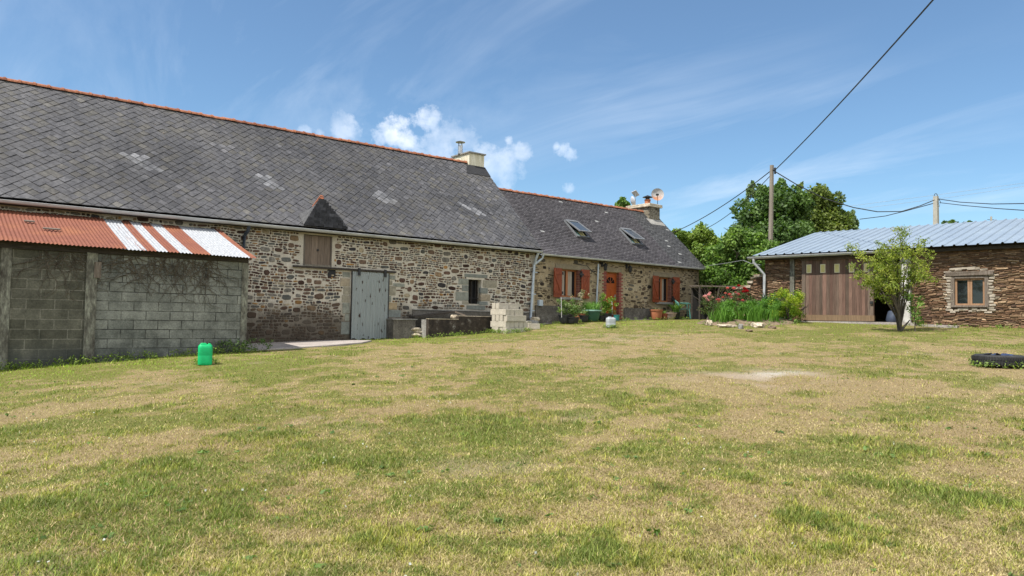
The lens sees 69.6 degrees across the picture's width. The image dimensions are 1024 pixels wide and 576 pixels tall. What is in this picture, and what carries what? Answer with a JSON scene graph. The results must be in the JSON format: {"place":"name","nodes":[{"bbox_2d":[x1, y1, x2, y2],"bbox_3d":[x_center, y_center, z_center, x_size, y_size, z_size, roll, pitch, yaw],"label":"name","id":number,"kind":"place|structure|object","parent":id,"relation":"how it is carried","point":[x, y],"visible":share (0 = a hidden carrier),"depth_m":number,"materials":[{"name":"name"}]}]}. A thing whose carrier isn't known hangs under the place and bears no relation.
{"place":"outdoors","nodes":[
{"label":"outdoors","id":0,"kind":"place"},
{"bbox_2d":[0,319,1023,575],"bbox_3d":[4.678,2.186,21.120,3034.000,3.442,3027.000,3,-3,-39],"label":"ground","id":1,"kind":"structure","parent":0,"point":[738,337],"depth_m":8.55,"materials":[{"name":"green plant"}]},
{"bbox_2d":[0,209,255,369],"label":"lean to shed","id":2,"kind":"object","parent":1,"relation":"on","point":[35,325],"visible":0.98,"depth_m":16.13,"materials":[{"name":"corrugated iron"},{"name":"concrete block"}]},
{"bbox_2d":[43,227,60,229],"bbox_3d":[-10.031,-1.290,16.042,0.330,0.053,0.098,3,-3,-39],"label":"broken board","id":3,"kind":"object","parent":2,"relation":"on","point":[51,228],"visible":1,"depth_m":16.01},
{"bbox_2d":[11,251,238,308],"bbox_3d":[-8.464,-0.159,16.105,4.912,1.161,0.025,3,-3,-39],"label":"dead creeper","id":4,"kind":"object","parent":2,"relation":"attached to","point":[154,267],"visible":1,"depth_m":16.36,"materials":[{"name":"brown plant"}]},
{"bbox_2d":[198,343,212,364],"bbox_3d":[-6.147,1.321,14.745,0.269,0.442,0.249,2,-3,-24],"label":"jerrycan","id":5,"kind":"object","parent":1,"relation":"on","point":[205,352],"visible":0.99,"depth_m":14.63,"materials":[{"name":"green plastic"}]},
{"bbox_2d":[0,77,543,342],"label":"stone barn","id":6,"kind":"structure","parent":1,"relation":"on","point":[342,239],"depth_m":22.03,"materials":[{"name":"stone"}]},
{"bbox_2d":[350,268,389,339],"bbox_3d":[-4.373,0.507,22.744,1.290,2.200,0.090,3,-3,-39],"label":"sliding door","id":7,"kind":"structure","parent":6,"relation":"in","point":[369,313],"depth_m":22.71,"materials":[{"name":"grey wood"}]},
{"bbox_2d":[468,280,477,303],"bbox_3d":[-1.441,0.135,25.556,0.550,0.840,0.212,3,-3,-39],"label":"window","id":8,"kind":"structure","parent":6,"relation":"in","point":[472,284],"depth_m":25.64,"materials":[{"name":"black glass"}]},
{"bbox_2d":[246,340,371,350],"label":"concrete slab","id":9,"kind":"structure","parent":1,"relation":"on","point":[298,344],"depth_m":19.86,"materials":[{"name":"grey concrete"}]},
{"bbox_2d":[386,318,417,338],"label":"concrete wall","id":10,"kind":"structure","parent":1,"relation":"on","point":[398,328],"depth_m":22.95,"materials":[{"name":"grey concrete"}]},
{"bbox_2d":[412,333,421,336],"bbox_3d":[-3.045,1.489,23.328,0.442,0.120,0.334,3,-3,-39],"label":"loose stone","id":11,"kind":"object","parent":1,"relation":"on","point":[418,334],"visible":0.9,"depth_m":23.20,"materials":[{"name":"beige stone"}]},
{"bbox_2d":[421,316,491,337],"bbox_3d":[-1.718,1.444,24.031,2.676,1.079,0.462,3,-3,-39],"label":"mossy trough","id":12,"kind":"object","parent":1,"relation":"on","point":[463,324],"visible":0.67,"depth_m":23.68,"materials":[{"name":"concrete"}]},
{"bbox_2d":[409,311,454,317],"bbox_3d":[-2.548,0.851,23.861,1.579,0.258,0.400,3,-3,-35],"label":"plank","id":13,"kind":"object","parent":12,"relation":"on","point":[431,314],"visible":1,"depth_m":23.68,"materials":[{"name":"grey wood"}]},
{"bbox_2d":[503,328,515,333],"bbox_3d":[-0.081,1.389,23.989,0.410,0.197,0.180,3,-3,-38],"label":"concrete block","id":14,"kind":"object","parent":1,"relation":"on","point":[509,329],"depth_m":23.90,"materials":[{"name":"grey concrete"}]},
{"bbox_2d":[498,321,509,327],"bbox_3d":[-0.266,1.188,24.045,0.180,0.197,0.410,3,-3,-41],"label":"concrete block","id":15,"kind":"object","parent":14,"relation":"on","point":[506,324],"depth_m":23.93,"materials":[{"name":"grey concrete"}]},
{"bbox_2d":[0,316,1023,575],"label":"weeds","id":16,"kind":"object","parent":1,"relation":"on","point":[218,350],"visible":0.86,"depth_m":12.79,"materials":[{"name":"green plant"}]},
{"bbox_2d":[527,323,539,328],"bbox_3d":[0.729,1.310,25.080,0.410,0.197,0.180,2,-3,-19],"label":"concrete block","id":17,"kind":"object","parent":1,"relation":"on","point":[533,326],"depth_m":25.00,"materials":[{"name":"grey concrete"}]},
{"bbox_2d":[556,298,575,322],"bbox_3d":[1.921,0.812,27.016,0.689,0.950,0.650,3,-3,-39],"label":"plant pot","id":18,"kind":"object","parent":1,"relation":"on","point":[564,318],"visible":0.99,"depth_m":26.84,"materials":[{"name":"black plastic"}]},
{"bbox_2d":[566,304,582,322],"bbox_3d":[2.284,0.930,26.884,0.622,0.713,0.586,3,-3,-39],"label":"plant pot","id":19,"kind":"object","parent":1,"relation":"on","point":[574,311],"visible":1,"depth_m":26.74,"materials":[{"name":"black plastic"}]},
{"bbox_2d":[570,289,591,321],"bbox_3d":[2.527,0.655,27.684,0.790,1.214,0.970,0,-3,24],"label":"plant pot","id":20,"kind":"object","parent":1,"relation":"on","point":[582,292],"visible":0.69,"depth_m":27.66,"materials":[{"name":"ceramic"}]},
{"bbox_2d":[579,309,589,321],"bbox_3d":[2.672,1.016,27.665,0.489,0.498,0.483,3,-3,-39],"label":"plant pot","id":21,"kind":"object","parent":1,"relation":"on","point":[583,318],"visible":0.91,"depth_m":27.52,"materials":[{"name":"black plastic"}]},
{"bbox_2d":[581,301,603,320],"bbox_3d":[3.012,0.866,28.152,1.014,0.791,1.048,2,-3,-20],"label":"planter tub","id":22,"kind":"object","parent":1,"relation":"on","point":[593,309],"visible":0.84,"depth_m":27.85,"materials":[{"name":"green plastic"}]},
{"bbox_2d":[498,187,705,322],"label":"stone house","id":23,"kind":"structure","parent":1,"relation":"on","point":[638,261],"depth_m":30.36,"materials":[{"name":"rubble stone"},{"name":"slate"},{"name":"wood"}]},
{"bbox_2d":[555,263,588,299],"bbox_3d":[2.286,-0.221,28.346,1.788,1.355,0.330,3,-3,-39],"label":"window","id":24,"kind":"structure","parent":23,"relation":"in","point":[569,283],"depth_m":28.43,"materials":[{"name":"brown wood"}]},
{"bbox_2d":[606,273,615,314],"bbox_3d":[3.968,0.348,29.812,0.700,1.900,0.106,3,-3,-39],"label":"front door","id":25,"kind":"structure","parent":23,"relation":"in","point":[611,277],"depth_m":29.88,"materials":[{"name":"orange wood"}]},
{"bbox_2d":[630,196,634,204],"bbox_3d":[5.868,-4.172,35.797,0.183,0.589,0.489,1,-2,-11],"label":"satellite dish","id":26,"kind":"object","parent":23,"relation":"attached to","point":[632,199],"visible":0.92,"depth_m":35.68,"materials":[{"name":"white metal"}]},
{"bbox_2d":[631,190,638,204],"bbox_3d":[6.036,-4.422,35.992,0.352,0.709,0.248,3,-3,-39],"label":"aerial panel","id":27,"kind":"object","parent":23,"relation":"on","point":[635,193],"visible":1,"depth_m":35.98,"materials":[{"name":"metal"}]},
{"bbox_2d":[651,188,663,203],"bbox_3d":[7.003,-4.174,35.436,0.685,1.324,0.571,3,-3,-39],"label":"satellite dish","id":28,"kind":"object","parent":23,"relation":"attached to","point":[657,194],"visible":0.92,"depth_m":35.63,"materials":[{"name":"white metal"}]},
{"bbox_2d":[653,272,678,304],"bbox_3d":[6.620,0.028,31.854,1.710,1.362,0.330,3,-3,-39],"label":"window","id":29,"kind":"structure","parent":23,"relation":"in","point":[665,298],"depth_m":31.99,"materials":[{"name":"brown wood"}]},
{"bbox_2d":[704,260,759,266],"bbox_3d":[9.092,-0.924,31.115,0.105,0.314,5.589,1,-2,-10],"label":"overhead cable","id":30,"kind":"object","parent":23,"relation":"attached to","point":[731,262],"visible":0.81,"depth_m":30.44,"materials":[{"name":"grey rubber"}]},
{"bbox_2d":[599,311,605,320],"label":"plant pot","id":31,"kind":"object","parent":1,"relation":"on","point":[601,317],"visible":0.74,"depth_m":28.22,"materials":[{"name":"black plastic"}]},
{"bbox_2d":[599,292,618,319],"bbox_3d":[3.700,0.715,28.619,0.985,1.092,0.734,3,-3,-39],"label":"plant pot","id":32,"kind":"object","parent":1,"relation":"on","point":[606,306],"visible":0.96,"depth_m":28.57,"materials":[{"name":"green plastic"}]},
{"bbox_2d":[606,317,615,327],"bbox_3d":[3.327,1.157,24.798,0.299,0.374,0.259,2,-2,-14],"label":"jerrycan","id":33,"kind":"object","parent":1,"relation":"on","point":[610,321],"visible":0.92,"depth_m":24.68,"materials":[{"name":"white plastic"}]},
{"bbox_2d":[609,301,615,316],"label":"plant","id":34,"kind":"object","parent":1,"relation":"on","point":[612,311],"visible":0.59,"depth_m":28.88,"materials":[{"name":"green plant"}]},
{"bbox_2d":[539,318,689,323],"bbox_3d":[4.875,1.399,30.072,9.700,0.525,0.380,3,-3,-39],"label":"paved strip","id":35,"kind":"object","parent":1,"relation":"on","point":[616,320],"visible":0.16,"depth_m":30.03,"materials":[{"name":"concrete"}]},
{"bbox_2d":[614,196,630,207],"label":"broadleaf tree","id":36,"kind":"object","parent":1,"relation":"on","point":[622,202],"visible":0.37,"depth_m":45.95,"materials":[{"name":"green plant"}]},
{"bbox_2d":[649,307,662,318],"bbox_3d":[6.000,1.041,30.596,0.572,0.512,0.568,3,-3,-39],"label":"plant pot","id":37,"kind":"object","parent":1,"relation":"on","point":[655,313],"visible":1,"depth_m":30.39,"materials":[{"name":"ceramic"}]},
{"bbox_2d":[662,310,667,318],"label":"plant pot","id":38,"kind":"object","parent":1,"relation":"on","point":[664,313],"visible":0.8,"depth_m":30.71,"materials":[{"name":"ceramic"}]},
{"bbox_2d":[667,311,676,318],"bbox_3d":[6.737,1.137,31.191,0.509,0.344,0.505,3,-3,-39],"label":"plant pot","id":39,"kind":"object","parent":1,"relation":"on","point":[671,315],"visible":0.83,"depth_m":31.02,"materials":[{"name":"ceramic"}]},
{"bbox_2d":[667,302,685,318],"bbox_3d":[6.965,0.953,31.324,0.941,0.719,0.979,0,-3,22],"label":"plant pot","id":40,"kind":"object","parent":1,"relation":"on","point":[675,308],"visible":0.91,"depth_m":31.22,"materials":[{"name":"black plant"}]},
{"bbox_2d":[674,300,690,318],"bbox_3d":[7.293,0.912,31.582,0.670,0.800,0.640,1,-2,1],"label":"garden chair","id":41,"kind":"object","parent":1,"relation":"on","point":[684,309],"visible":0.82,"depth_m":31.34,"materials":[{"name":"green plastic"}]},
{"bbox_2d":[671,221,718,281],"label":"broadleaf tree","id":42,"kind":"object","parent":1,"relation":"on","point":[701,233],"visible":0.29,"depth_m":47.54,"materials":[{"name":"green plant"}]},
{"bbox_2d":[691,241,705,279],"bbox_3d":[9.070,-0.348,34.087,1.774,3.636,1.243,1,-2,3],"label":"bush","id":43,"kind":"object","parent":1,"relation":"on","point":[698,249],"visible":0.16,"depth_m":33.90,"materials":[{"name":"green plant"}]},
{"bbox_2d":[706,320,712,325],"bbox_3d":[6.913,1.241,25.817,0.209,0.245,0.417,1,-2,-2],"label":"edging stone","id":44,"kind":"object","parent":1,"relation":"on","point":[709,323],"visible":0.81,"depth_m":25.68,"materials":[{"name":"beige stone"}]},
{"bbox_2d":[690,285,739,319],"bbox_3d":[8.617,0.691,31.277,1.800,1.639,1.456,1,-2,0],"label":"shelter","id":45,"kind":"object","parent":1,"relation":"on","point":[696,303],"visible":0.43,"depth_m":31.86,"materials":[{"name":"brown wood"}]},
{"bbox_2d":[717,324,736,326],"bbox_3d":[7.182,1.278,24.794,0.791,0.105,0.844,-1,-3,43],"label":"edging stone","id":46,"kind":"object","parent":1,"relation":"on","point":[722,325],"visible":0.85,"depth_m":24.47,"materials":[{"name":"beige stone"}]},
{"bbox_2d":[696,227,779,287],"bbox_3d":[10.309,-0.637,33.609,3.712,4.207,2.475,1,-2,5],"label":"hazel tree","id":47,"kind":"object","parent":1,"relation":"on","point":[732,245],"visible":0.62,"depth_m":33.11,"materials":[{"name":"green plant"}]},
{"bbox_2d":[724,180,756,229],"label":"broadleaf tree","id":48,"kind":"object","parent":1,"relation":"on","point":[750,190],"visible":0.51,"depth_m":52.10,"materials":[{"name":"green plant"}]},
{"bbox_2d":[720,274,762,315],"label":"broken stone wall","id":49,"kind":"structure","parent":1,"relation":"on","point":[755,286],"depth_m":28.45,"materials":[{"name":"brown stone"}]},
{"bbox_2d":[697,318,795,325],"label":"flower bed soil","id":50,"kind":"structure","parent":1,"relation":"on","point":[743,322],"depth_m":25.61,"materials":[{"name":"brown soil"}]},
{"bbox_2d":[698,292,719,319],"bbox_3d":[7.076,0.662,26.685,0.922,1.076,0.837,3,-3,-39],"label":"rose bush","id":51,"kind":"object","parent":50,"relation":"on","point":[708,307],"visible":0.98,"depth_m":26.63,"materials":[{"name":"green plant"}]},
{"bbox_2d":[692,281,737,318],"bbox_3d":[7.684,0.476,27.913,1.828,1.455,1.033,3,-3,-39],"label":"twiggy shrub","id":52,"kind":"object","parent":50,"relation":"on","point":[711,295],"visible":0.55,"depth_m":27.85,"materials":[{"name":"green plant"}]},
{"bbox_2d":[710,287,744,310],"bbox_3d":[7.974,0.551,27.155,1.465,1.186,0.839,1,-2,6],"label":"rose bush","id":53,"kind":"object","parent":50,"relation":"on","point":[724,298],"visible":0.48,"depth_m":27.10,"materials":[{"name":"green plant"}]},
{"bbox_2d":[729,284,752,305],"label":"rose bush","id":54,"kind":"object","parent":50,"relation":"on","point":[742,296],"visible":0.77,"depth_m":27.32,"materials":[{"name":"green plant"}]},
{"bbox_2d":[705,298,782,321],"bbox_3d":[8.310,0.778,26.374,2.636,0.939,2.206,0,-3,18],"label":"lily clump","id":55,"kind":"object","parent":50,"relation":"on","point":[749,310],"visible":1,"depth_m":25.89,"materials":[{"name":"green plant"}]},
{"bbox_2d":[745,290,791,319],"bbox_3d":[9.691,0.642,27.246,2.093,1.163,1.973,2,-3,-17],"label":"broad leaf plant","id":56,"kind":"object","parent":50,"relation":"on","point":[764,297],"visible":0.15,"depth_m":27.01,"materials":[{"name":"green plant"}]},
{"bbox_2d":[767,287,805,320],"bbox_3d":[9.756,0.567,26.161,1.321,1.185,1.439,1,-2,3],"label":"golden shrub","id":57,"kind":"object","parent":50,"relation":"on","point":[788,308],"visible":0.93,"depth_m":26.01,"materials":[{"name":"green plant"}]},
{"bbox_2d":[751,322,764,327],"bbox_3d":[8.070,1.240,24.196,0.448,0.211,0.690,0,-3,22],"label":"edging stone","id":58,"kind":"object","parent":1,"relation":"on","point":[758,325],"visible":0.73,"depth_m":23.98,"materials":[{"name":"beige stone"}]},
{"bbox_2d":[727,178,815,268],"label":"broadleaf tree","id":59,"kind":"object","parent":1,"relation":"on","point":[789,205],"visible":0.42,"depth_m":42.33,"materials":[{"name":"green plant"}]},
{"bbox_2d":[768,165,775,241],"bbox_3d":[12.343,-2.084,35.071,0.325,7.612,0.362,3,-3,-39],"label":"wooden utility pole","id":60,"kind":"object","parent":1,"relation":"on","point":[771,196],"visible":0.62,"depth_m":35.13,"materials":[{"name":"grey wood"}]},
{"bbox_2d":[673,171,769,232],"bbox_3d":[11.228,-4.527,40.732,0.044,1.708,11.223,1,-2,-11],"label":"overhead cable","id":61,"kind":"object","parent":60,"relation":"attached to","point":[725,203],"visible":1,"depth_m":39.45,"materials":[{"name":"black rubber"}]},
{"bbox_2d":[708,176,769,227],"bbox_3d":[12.282,-4.545,40.734,0.036,1.164,11.004,1,-2,0],"label":"overhead cable","id":62,"kind":"object","parent":60,"relation":"attached to","point":[740,204],"visible":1,"depth_m":39.54,"materials":[{"name":"black rubber"}]},
{"bbox_2d":[775,0,933,169],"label":"overhead cable","id":63,"kind":"object","parent":60,"relation":"attached to","point":[916,18],"visible":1,"depth_m":21.74,"materials":[{"name":"black rubber"}]},
{"bbox_2d":[776,172,933,211],"bbox_3d":[16.934,-4.603,35.998,8.907,1.721,0.228,2,-2,-12],"label":"overhead cable","id":64,"kind":"object","parent":60,"relation":"attached to","point":[848,205],"visible":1,"depth_m":35.73,"materials":[{"name":"black rubber"}]},
{"bbox_2d":[796,181,853,232],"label":"broadleaf tree","id":65,"kind":"object","parent":1,"relation":"on","point":[828,215],"visible":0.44,"depth_m":44.99,"materials":[{"name":"green plant"}]},
{"bbox_2d":[849,209,858,229],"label":"broadleaf tree","id":66,"kind":"object","parent":1,"relation":"on","point":[854,219],"visible":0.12,"depth_m":49.09,"materials":[{"name":"green plant"}]},
{"bbox_2d":[747,218,1023,327],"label":"stone outbuilding","id":67,"kind":"structure","parent":1,"relation":"on","point":[977,268],"depth_m":25.29,"materials":[{"name":"stone"},{"name":"blue galvanised steel"},{"name":"wood"}]},
{"bbox_2d":[801,254,899,320],"bbox_3d":[11.920,-0.053,25.713,3.649,2.416,0.124,-1,-3,44],"label":"sliding door","id":68,"kind":"structure","parent":67,"relation":"in","point":[830,294],"depth_m":26.13,"materials":[{"name":"brown wood"}]},
{"bbox_2d":[945,270,993,306],"bbox_3d":[14.537,0.039,23.373,1.342,1.151,0.215,-1,-3,44],"label":"window","id":69,"kind":"structure","parent":67,"relation":"in","point":[970,288],"depth_m":23.35,"materials":[{"name":"brown wood"}]},
{"bbox_2d":[886,307,895,321],"bbox_3d":[13.312,0.941,25.627,0.695,0.530,0.492,3,-3,-39],"label":"plastic sack","id":70,"kind":"object","parent":1,"relation":"on","point":[890,316],"visible":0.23,"depth_m":25.43,"materials":[{"name":"plastic"}]},
{"bbox_2d":[844,226,940,330],"bbox_3d":[11.353,-0.317,21.937,2.847,3.250,2.289,1,-2,-2],"label":"young shrub tree","id":71,"kind":"object","parent":1,"relation":"on","point":[895,275],"visible":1,"depth_m":21.88,"materials":[{"name":"green plant"}]},
{"bbox_2d":[903,293,925,331],"bbox_3d":[11.919,0.696,21.767,0.574,1.193,0.698,-1,-3,35],"label":"leafy sapling","id":72,"kind":"object","parent":1,"relation":"on","point":[908,295],"visible":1,"depth_m":21.75,"materials":[{"name":"green plant"}]},
{"bbox_2d":[933,193,940,224],"bbox_3d":[22.002,-1.459,38.119,0.339,6.928,0.305,3,-3,-39],"label":"concrete utility pole","id":73,"kind":"object","parent":1,"relation":"on","point":[936,205],"visible":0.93,"depth_m":38.15,"materials":[{"name":"grey concrete"}]},
{"bbox_2d":[863,203,932,218],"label":"overhead cable","id":74,"kind":"object","parent":73,"relation":"attached to","point":[899,212],"visible":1,"depth_m":40.19,"materials":[{"name":"black rubber"}]},
{"bbox_2d":[939,199,1023,203],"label":"overhead cable","id":75,"kind":"object","parent":73,"relation":"attached to","point":[982,203],"visible":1,"depth_m":32.29,"materials":[{"name":"black rubber"}]},
{"bbox_2d":[939,202,1023,210],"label":"overhead cable","id":76,"kind":"object","parent":73,"relation":"attached to","point":[984,207],"visible":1,"depth_m":31.50,"materials":[{"name":"black rubber"}]},
{"bbox_2d":[917,324,959,327],"bbox_3d":[13.723,1.276,23.706,0.300,0.200,1.158,3,-3,-44],"label":"stone step","id":77,"kind":"object","parent":1,"relation":"on","point":[946,326],"visible":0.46,"depth_m":23.51,"materials":[{"name":"stone"}]},
{"bbox_2d":[941,219,958,223],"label":"broadleaf tree","id":78,"kind":"object","parent":1,"relation":"on","point":[949,221],"visible":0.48,"depth_m":90.38,"materials":[{"name":"green plant"}]},
{"bbox_2d":[971,354,1023,366],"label":"old tyre","id":79,"kind":"object","parent":1,"relation":"on","point":[1001,360],"visible":0.88,"depth_m":12.69,"materials":[{"name":"rubber"}]},
{"bbox_2d":[983,353,1012,355],"bbox_3d":[8.613,1.181,13.056,0.491,0.058,0.462,3,-3,-39],"label":"plastic scrap","id":80,"kind":"object","parent":79,"relation":"on","point":[998,354],"visible":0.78,"depth_m":12.98,"materials":[{"name":"grey plastic"}]},
{"bbox_3d":[0.750,1.295,26.639,0.635,0.282,0.404,3,-3,-39],"label":"loose stone","id":81,"kind":"object","parent":1,"relation":"on","visible":0},
{"bbox_2d":[530,317,539,320],"bbox_3d":[0.814,1.137,26.712,0.402,0.178,0.303,3,-3,-39],"label":"loose stone","id":82,"kind":"object","parent":81,"relation":"on","point":[535,318],"visible":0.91,"depth_m":26.60,"materials":[{"name":"grey stone"}]},
{"bbox_2d":[0,0,1023,244],"label":"sky","id":83,"kind":"structure","parent":0,"point":[594,101],"materials":[{"name":"blue"}]},
{"bbox_2d":[845,183,1020,206],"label":"overhead cable","id":84,"kind":"object","parent":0,"point":[932,195],"visible":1,"depth_m":110.71,"materials":[{"name":"metal"}]},
{"bbox_2d":[854,186,1023,209],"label":"overhead cable","id":85,"kind":"object","parent":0,"point":[947,197],"visible":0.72,"depth_m":110.70,"materials":[{"name":"metal"}]},
{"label":"concrete block","id":86,"kind":"object","parent":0,"visible":0},
{"bbox_2d":[490,321,497,326],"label":"concrete block","id":87,"kind":"object","parent":86,"relation":"on","point":[493,323],"depth_m":24.32,"materials":[{"name":"grey concrete"}]},
{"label":"concrete block","id":88,"kind":"object","parent":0,"visible":0},
{"bbox_2d":[512,321,518,327],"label":"concrete block","id":89,"kind":"object","parent":88,"relation":"on","point":[516,324],"depth_m":24.10,"materials":[{"name":"grey concrete"}]},
{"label":"concrete block","id":90,"kind":"object","parent":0,"visible":0},
{"bbox_2d":[499,315,503,320],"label":"concrete block","id":91,"kind":"object","parent":90,"relation":"on","point":[501,317],"depth_m":24.02,"materials":[{"name":"grey concrete"}]},
{"bbox_2d":[504,315,516,320],"bbox_3d":[-0.056,0.991,24.015,0.410,0.197,0.180,3,-3,-39],"label":"concrete block","id":92,"kind":"object","parent":90,"relation":"on","point":[510,317],"depth_m":23.92,"materials":[{"name":"grey concrete"}]},
{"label":"concrete block","id":93,"kind":"object","parent":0,"visible":0},
{"bbox_2d":[517,315,525,321],"bbox_3d":[0.258,1.007,24.274,0.410,0.197,0.180,3,-3,-39],"label":"concrete block","id":94,"kind":"object","parent":93,"relation":"on","point":[521,318],"depth_m":24.20,"materials":[{"name":"grey concrete"}]},
{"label":"concrete block","id":95,"kind":"object","parent":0,"visible":0},
{"bbox_2d":[490,309,497,314],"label":"concrete block","id":96,"kind":"object","parent":95,"relation":"on","point":[494,311],"depth_m":24.33,"materials":[{"name":"grey concrete"}]},
{"bbox_2d":[498,309,509,314],"bbox_3d":[-0.264,0.789,24.068,0.180,0.197,0.410,3,-3,-38],"label":"concrete block","id":97,"kind":"object","parent":95,"relation":"on","point":[503,311],"depth_m":23.95,"materials":[{"name":"grey concrete"}]},
{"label":"concrete block","id":98,"kind":"object","parent":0,"visible":0},
{"bbox_2d":[496,303,508,308],"bbox_3d":[-0.324,0.599,24.344,0.410,0.197,0.180,3,-3,-38],"label":"concrete block","id":99,"kind":"object","parent":98,"relation":"on","point":[502,305],"depth_m":24.25,"materials":[{"name":"grey concrete"}]},
{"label":"concrete block","id":100,"kind":"object","parent":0,"visible":0},
{"bbox_2d":[509,303,518,308],"bbox_3d":[0.014,0.616,24.607,0.410,0.197,0.180,3,-3,-39],"label":"concrete block","id":101,"kind":"object","parent":100,"relation":"on","point":[513,306],"depth_m":24.52,"materials":[{"name":"grey concrete"}]}
]}

